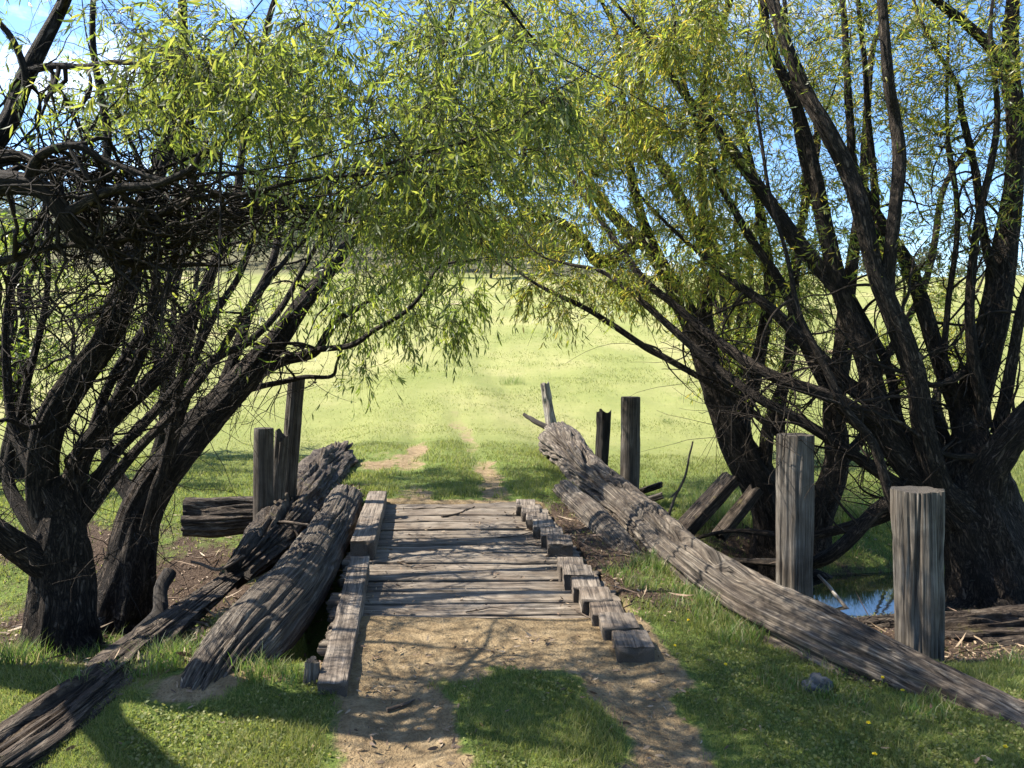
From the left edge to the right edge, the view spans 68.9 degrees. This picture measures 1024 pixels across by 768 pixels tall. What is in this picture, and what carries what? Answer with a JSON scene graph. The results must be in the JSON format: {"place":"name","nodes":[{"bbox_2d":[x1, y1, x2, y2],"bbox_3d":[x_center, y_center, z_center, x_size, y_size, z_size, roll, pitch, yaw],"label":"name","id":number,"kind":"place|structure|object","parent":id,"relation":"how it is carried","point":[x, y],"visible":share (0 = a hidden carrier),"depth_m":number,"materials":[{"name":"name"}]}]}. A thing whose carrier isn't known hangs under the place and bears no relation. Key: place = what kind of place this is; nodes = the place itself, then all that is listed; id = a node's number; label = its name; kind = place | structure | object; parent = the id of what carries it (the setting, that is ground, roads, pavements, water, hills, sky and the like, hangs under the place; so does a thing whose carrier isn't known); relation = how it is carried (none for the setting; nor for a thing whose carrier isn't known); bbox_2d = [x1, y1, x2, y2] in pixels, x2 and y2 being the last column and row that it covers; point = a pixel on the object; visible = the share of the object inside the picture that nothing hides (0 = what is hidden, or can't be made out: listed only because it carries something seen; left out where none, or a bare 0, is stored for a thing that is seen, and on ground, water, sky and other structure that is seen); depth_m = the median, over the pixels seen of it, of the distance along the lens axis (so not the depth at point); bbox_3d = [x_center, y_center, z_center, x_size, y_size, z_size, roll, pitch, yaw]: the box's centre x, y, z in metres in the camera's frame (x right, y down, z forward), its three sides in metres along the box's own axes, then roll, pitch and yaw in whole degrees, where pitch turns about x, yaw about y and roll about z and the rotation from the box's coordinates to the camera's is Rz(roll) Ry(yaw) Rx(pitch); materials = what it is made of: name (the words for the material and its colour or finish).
{"place":"outdoors","nodes":[
{"label":"outdoors","id":0,"kind":"place"},
{"bbox_2d":[0,203,1023,767],"bbox_3d":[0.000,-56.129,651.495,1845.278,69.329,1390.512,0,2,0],"label":"ground","id":1,"kind":"structure","parent":0,"point":[618,689],"depth_m":9.64,"materials":[{"name":"green plant"}]},
{"bbox_2d":[0,135,100,481],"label":"willow tree","id":2,"kind":"object","parent":1,"relation":"on","point":[27,350],"visible":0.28,"depth_m":13.90,"materials":[{"name":"green plant"}]},
{"bbox_2d":[0,572,242,767],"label":"split log","id":3,"kind":"object","parent":1,"relation":"on","point":[35,728],"visible":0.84,"depth_m":4.26,"materials":[{"name":"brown wood"}]},
{"bbox_2d":[190,555,244,570],"bbox_3d":[-2.725,1.645,6.889,0.554,0.164,0.069,0,2,11],"label":"stick","id":4,"kind":"object","parent":3,"relation":"on","point":[220,568],"visible":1,"depth_m":6.86,"materials":[{"name":"brown wood"}]},
{"bbox_2d":[52,155,236,454],"bbox_3d":[-8.027,-1.691,17.030,3.384,7.170,4.674,1,2,18],"label":"willow tree","id":5,"kind":"object","parent":1,"relation":"on","point":[160,439],"visible":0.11,"depth_m":16.91,"materials":[{"name":"green plant"}]},
{"bbox_2d":[132,568,175,630],"bbox_3d":[-2.972,1.874,6.269,0.267,0.519,0.656,0,2,7],"label":"dead root","id":6,"kind":"object","parent":1,"relation":"on","point":[165,579],"visible":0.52,"depth_m":6.35,"materials":[{"name":"grey wood"}]},
{"bbox_2d":[0,0,415,659],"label":"willow tree","id":7,"kind":"object","parent":1,"relation":"on","point":[50,552],"visible":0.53,"depth_m":5.89,"materials":[{"name":"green plant"}]},
{"bbox_2d":[180,496,252,537],"bbox_3d":[-3.561,1.645,9.335,1.030,0.529,0.532,0,2,5],"label":"cut log","id":8,"kind":"object","parent":1,"relation":"on","point":[226,516],"visible":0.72,"depth_m":9.15,"materials":[{"name":"brown wood"}]},
{"bbox_2d":[253,427,273,519],"bbox_3d":[-2.918,1.342,8.757,0.259,1.659,0.228,0,2,0],"label":"post","id":9,"kind":"object","parent":1,"relation":"on","point":[263,470],"visible":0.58,"depth_m":8.66,"materials":[{"name":"grey wood"}]},
{"bbox_2d":[180,484,362,690],"bbox_3d":[-1.943,1.771,7.100,0.635,0.725,6.298,0,2,-5],"label":"log","id":10,"kind":"object","parent":1,"relation":"on","point":[276,608],"visible":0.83,"depth_m":5.45,"materials":[{"name":"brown wood"}]},
{"bbox_2d":[273,428,288,562],"bbox_3d":[-2.842,1.351,9.060,0.300,1.625,0.183,0,2,0],"label":"broken post","id":11,"kind":"object","parent":1,"relation":"on","point":[280,463],"visible":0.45,"depth_m":8.97,"materials":[{"name":"grey wood"}]},
{"bbox_2d":[223,440,358,589],"bbox_3d":[-2.983,1.526,10.723,0.915,0.745,7.653,0,2,-5],"label":"rotten log","id":12,"kind":"object","parent":1,"relation":"on","point":[265,543],"visible":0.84,"depth_m":8.55,"materials":[{"name":"brown wood"}]},
{"bbox_2d":[249,516,334,536],"bbox_3d":[-2.451,1.604,8.127,1.070,0.359,0.204,1,2,17],"label":"stick","id":13,"kind":"object","parent":12,"relation":"on","point":[292,523],"visible":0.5,"depth_m":8.10,"materials":[{"name":"brown wood"}]},
{"bbox_2d":[283,376,304,501],"bbox_3d":[-2.799,0.980,9.395,0.407,2.155,0.243,0,2,0],"label":"post","id":14,"kind":"object","parent":1,"relation":"on","point":[293,413],"visible":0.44,"depth_m":9.31,"materials":[{"name":"brown wood"}]},
{"bbox_2d":[303,656,319,685],"bbox_3d":[-1.207,1.821,4.531,0.145,0.320,0.149,0,2,0],"label":"stump","id":15,"kind":"object","parent":1,"relation":"on","point":[312,669],"visible":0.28,"depth_m":4.49,"materials":[{"name":"grey wood"}]},
{"bbox_2d":[28,0,604,635],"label":"willow tree","id":16,"kind":"object","parent":1,"relation":"on","point":[118,608],"visible":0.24,"depth_m":7.77,"materials":[{"name":"green plant"}]},
{"bbox_2d":[0,0,666,506],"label":"curly willow","id":17,"kind":"object","parent":1,"relation":"on","point":[414,200],"visible":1,"depth_m":4.07,"materials":[{"name":"green plant"}]},
{"bbox_2d":[386,699,414,711],"bbox_3d":[-0.637,1.850,4.300,0.191,0.024,0.030,-2,3,-39],"label":"stick","id":18,"kind":"object","parent":1,"relation":"on","point":[391,708],"visible":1,"depth_m":4.28,"materials":[{"name":"grey wood"}]},
{"bbox_2d":[444,238,471,276],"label":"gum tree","id":19,"kind":"object","parent":1,"relation":"on","point":[452,259],"visible":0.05,"depth_m":150.35,"materials":[{"name":"green plant"}]},
{"bbox_2d":[460,648,490,650],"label":"stick","id":20,"kind":"object","parent":1,"relation":"on","point":[474,648],"visible":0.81,"depth_m":5.03,"materials":[{"name":"brown wood"}]},
{"bbox_2d":[317,491,654,696],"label":"timber bridge","id":21,"kind":"structure","parent":1,"relation":"on","point":[430,593],"depth_m":6.71,"materials":[{"name":"grey wood"}]},
{"bbox_2d":[397,562,433,567],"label":"stick","id":22,"kind":"object","parent":21,"relation":"on","point":[414,566],"visible":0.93,"depth_m":7.10,"materials":[{"name":"brown wood"}]},
{"bbox_2d":[412,507,460,509],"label":"stick","id":23,"kind":"object","parent":21,"relation":"on","point":[433,508],"visible":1,"depth_m":9.77,"materials":[{"name":"brown wood"}]},
{"bbox_2d":[441,506,474,517],"bbox_3d":[-0.653,1.628,9.526,0.086,0.035,0.754,1,3,30],"label":"stick","id":24,"kind":"object","parent":21,"relation":"on","point":[447,515],"visible":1,"depth_m":9.34,"materials":[{"name":"brown wood"}]},
{"bbox_2d":[465,607,511,612],"bbox_3d":[-0.185,1.771,5.864,0.363,0.024,0.071,0,2,-4],"label":"stick","id":25,"kind":"object","parent":21,"relation":"on","point":[485,608],"visible":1,"depth_m":5.86,"materials":[{"name":"brown wood"}]},
{"bbox_2d":[497,531,532,537],"bbox_3d":[0.093,1.678,8.342,0.638,0.031,0.051,-2,3,-40],"label":"stick","id":26,"kind":"object","parent":21,"relation":"on","point":[513,536],"visible":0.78,"depth_m":8.25,"materials":[{"name":"brown wood"}]},
{"bbox_2d":[474,241,506,277],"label":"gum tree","id":27,"kind":"object","parent":1,"relation":"on","point":[490,276],"visible":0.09,"depth_m":148.99,"materials":[{"name":"green plant"}]},
{"bbox_2d":[0,286,1023,767],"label":"grass","id":28,"kind":"structure","parent":1,"relation":"on","point":[278,754],"depth_m":4.25,"materials":[{"name":"green plant"}]},
{"bbox_2d":[0,316,1023,723],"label":"long grass","id":29,"kind":"structure","parent":1,"relation":"on","point":[250,668],"depth_m":5.12,"materials":[{"name":"green plant"}]},
{"bbox_2d":[0,461,1023,767],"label":"leaf litter","id":30,"kind":"object","parent":1,"relation":"on","point":[454,745],"visible":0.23,"depth_m":5.72,"materials":[{"name":"brown plant"}]},
{"bbox_2d":[0,170,1023,276],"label":"distant wood","id":31,"kind":"object","parent":1,"relation":"on","point":[19,208],"visible":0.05,"depth_m":179.80,"materials":[{"name":"green plant"}]},
{"bbox_2d":[523,413,546,429],"bbox_3d":[0.507,0.811,15.929,0.139,0.354,0.826,-2,3,-43],"label":"fallen branch","id":32,"kind":"object","parent":1,"relation":"on","point":[533,420],"visible":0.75,"depth_m":15.86,"materials":[{"name":"grey wood"}]},
{"bbox_2d":[540,382,556,423],"bbox_3d":[0.870,0.667,16.620,0.465,1.454,0.359,-1,2,-18],"label":"stake","id":33,"kind":"object","parent":1,"relation":"on","point":[549,413],"visible":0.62,"depth_m":16.54,"materials":[{"name":"grey wood"}]},
{"bbox_2d":[552,479,642,554],"bbox_3d":[0.996,1.683,9.304,0.415,0.458,3.664,0,2,-6],"label":"log","id":34,"kind":"object","parent":1,"relation":"on","point":[595,516],"visible":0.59,"depth_m":8.71,"materials":[{"name":"grey wood"}]},
{"bbox_2d":[595,409,610,464],"bbox_3d":[1.542,1.168,12.742,0.305,1.510,0.248,0,2,0],"label":"broken post","id":35,"kind":"object","parent":1,"relation":"on","point":[603,426],"visible":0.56,"depth_m":12.65,"materials":[{"name":"grey wood"}]},
{"bbox_2d":[620,396,639,488],"bbox_3d":[1.842,1.127,11.650,0.315,1.865,0.300,0,2,0],"label":"post","id":36,"kind":"object","parent":1,"relation":"on","point":[630,444],"visible":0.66,"depth_m":11.52,"materials":[{"name":"grey wood"}]},
{"bbox_2d":[373,0,900,581],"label":"willow tree","id":37,"kind":"object","parent":1,"relation":"on","point":[757,472],"visible":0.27,"depth_m":10.15,"materials":[{"name":"green plant"}]},
{"bbox_2d":[639,481,662,493],"bbox_3d":[2.138,1.677,11.870,0.518,0.285,0.211,1,3,30],"label":"broken timber","id":38,"kind":"object","parent":1,"relation":"on","point":[651,487],"visible":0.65,"depth_m":11.75,"materials":[{"name":"brown wood"}]},
{"bbox_2d":[647,492,664,501],"bbox_3d":[2.092,1.753,11.322,0.438,0.241,0.145,1,2,16],"label":"broken timber","id":39,"kind":"object","parent":1,"relation":"on","point":[656,497],"visible":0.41,"depth_m":11.23,"materials":[{"name":"grey wood"}]},
{"bbox_2d":[678,472,739,534],"bbox_3d":[2.444,1.569,9.468,0.933,0.870,0.308,-1,2,-15],"label":"split timber","id":40,"kind":"object","parent":1,"relation":"on","point":[708,502],"visible":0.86,"depth_m":9.38,"materials":[{"name":"brown wood"}]},
{"bbox_2d":[451,0,1023,610],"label":"willow tree","id":41,"kind":"object","parent":1,"relation":"on","point":[967,462],"visible":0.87,"depth_m":7.51,"materials":[{"name":"green plant"}]},
{"bbox_2d":[712,484,763,541],"bbox_3d":[2.817,1.599,9.279,0.689,0.654,0.202,-1,2,-23],"label":"split timber","id":42,"kind":"object","parent":1,"relation":"on","point":[740,509],"visible":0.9,"depth_m":9.22,"materials":[{"name":"brown wood"}]},
{"bbox_2d":[656,119,828,409],"bbox_3d":[5.293,-1.904,16.993,3.972,7.650,4.351,0,2,0],"label":"willow tree","id":43,"kind":"object","parent":1,"relation":"on","point":[721,316],"visible":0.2,"depth_m":16.41,"materials":[{"name":"green plant"}]},
{"bbox_2d":[538,421,1023,728],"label":"log","id":44,"kind":"object","parent":1,"relation":"on","point":[793,619],"visible":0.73,"depth_m":5.40,"materials":[{"name":"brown wood"}]},
{"bbox_2d":[668,441,693,515],"bbox_3d":[2.006,1.179,8.951,0.317,0.991,0.135,-1,2,-20],"label":"stick","id":45,"kind":"object","parent":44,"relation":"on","point":[675,494],"visible":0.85,"depth_m":8.94,"materials":[{"name":"brown wood"}]},
{"bbox_2d":[775,433,814,597],"bbox_3d":[2.800,1.459,7.410,0.370,1.935,0.365,0,2,0],"label":"post","id":46,"kind":"object","parent":1,"relation":"on","point":[794,524],"visible":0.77,"depth_m":7.26,"materials":[{"name":"grey wood"}]},
{"bbox_2d":[801,672,833,692],"bbox_3d":[1.842,1.843,4.512,0.171,0.210,0.178,2,3,40],"label":"rock","id":47,"kind":"object","parent":1,"relation":"on","point":[820,679],"visible":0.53,"depth_m":4.46,"materials":[{"name":"grey stone"}]},
{"bbox_2d":[858,250,864,274],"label":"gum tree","id":48,"kind":"object","parent":1,"relation":"on","point":[861,264],"visible":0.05,"depth_m":171.19,"materials":[{"name":"green plant"}]},
{"bbox_2d":[733,0,1022,554],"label":"willow tree","id":49,"kind":"object","parent":1,"relation":"on","point":[822,520],"visible":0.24,"depth_m":9.29,"materials":[{"name":"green plant"}]},
{"bbox_2d":[890,486,944,662],"bbox_3d":[2.915,1.499,5.353,0.371,1.506,0.332,0,2,0],"label":"post","id":50,"kind":"object","parent":1,"relation":"on","point":[917,514],"visible":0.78,"depth_m":5.25,"materials":[{"name":"grey wood"}]},
{"bbox_2d":[913,241,947,270],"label":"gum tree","id":51,"kind":"object","parent":1,"relation":"on","point":[923,258],"visible":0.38,"depth_m":138.42,"materials":[{"name":"green plant"}]},
{"bbox_2d":[854,604,1023,645],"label":"log","id":52,"kind":"object","parent":1,"relation":"on","point":[1002,625],"visible":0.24,"depth_m":6.32,"materials":[{"name":"brown wood"}]},
{"bbox_2d":[873,265,1013,427],"bbox_3d":[12.503,-1.559,21.814,4.608,6.311,4.035,-2,3,-36],"label":"willow tree","id":53,"kind":"object","parent":1,"relation":"on","point":[938,317],"visible":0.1,"depth_m":21.89,"materials":[{"name":"green plant"}]},
{"bbox_2d":[0,0,1023,276],"label":"sky","id":54,"kind":"structure","parent":0,"point":[20,17],"materials":[{"name":"blue"}]},
{"bbox_2d":[813,568,944,617],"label":"water","id":55,"kind":"structure","parent":0,"point":[875,590],"depth_m":9.40,"materials":[{"name":"blue liquid"}]},
{"bbox_2d":[817,574,848,608],"bbox_3d":[3.907,2.547,9.003,0.054,0.352,0.631,-1,2,-18],"label":"stick","id":56,"kind":"object","parent":55,"relation":"in","point":[834,593],"visible":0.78,"depth_m":9.03,"materials":[{"name":"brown wood"}]}
]}

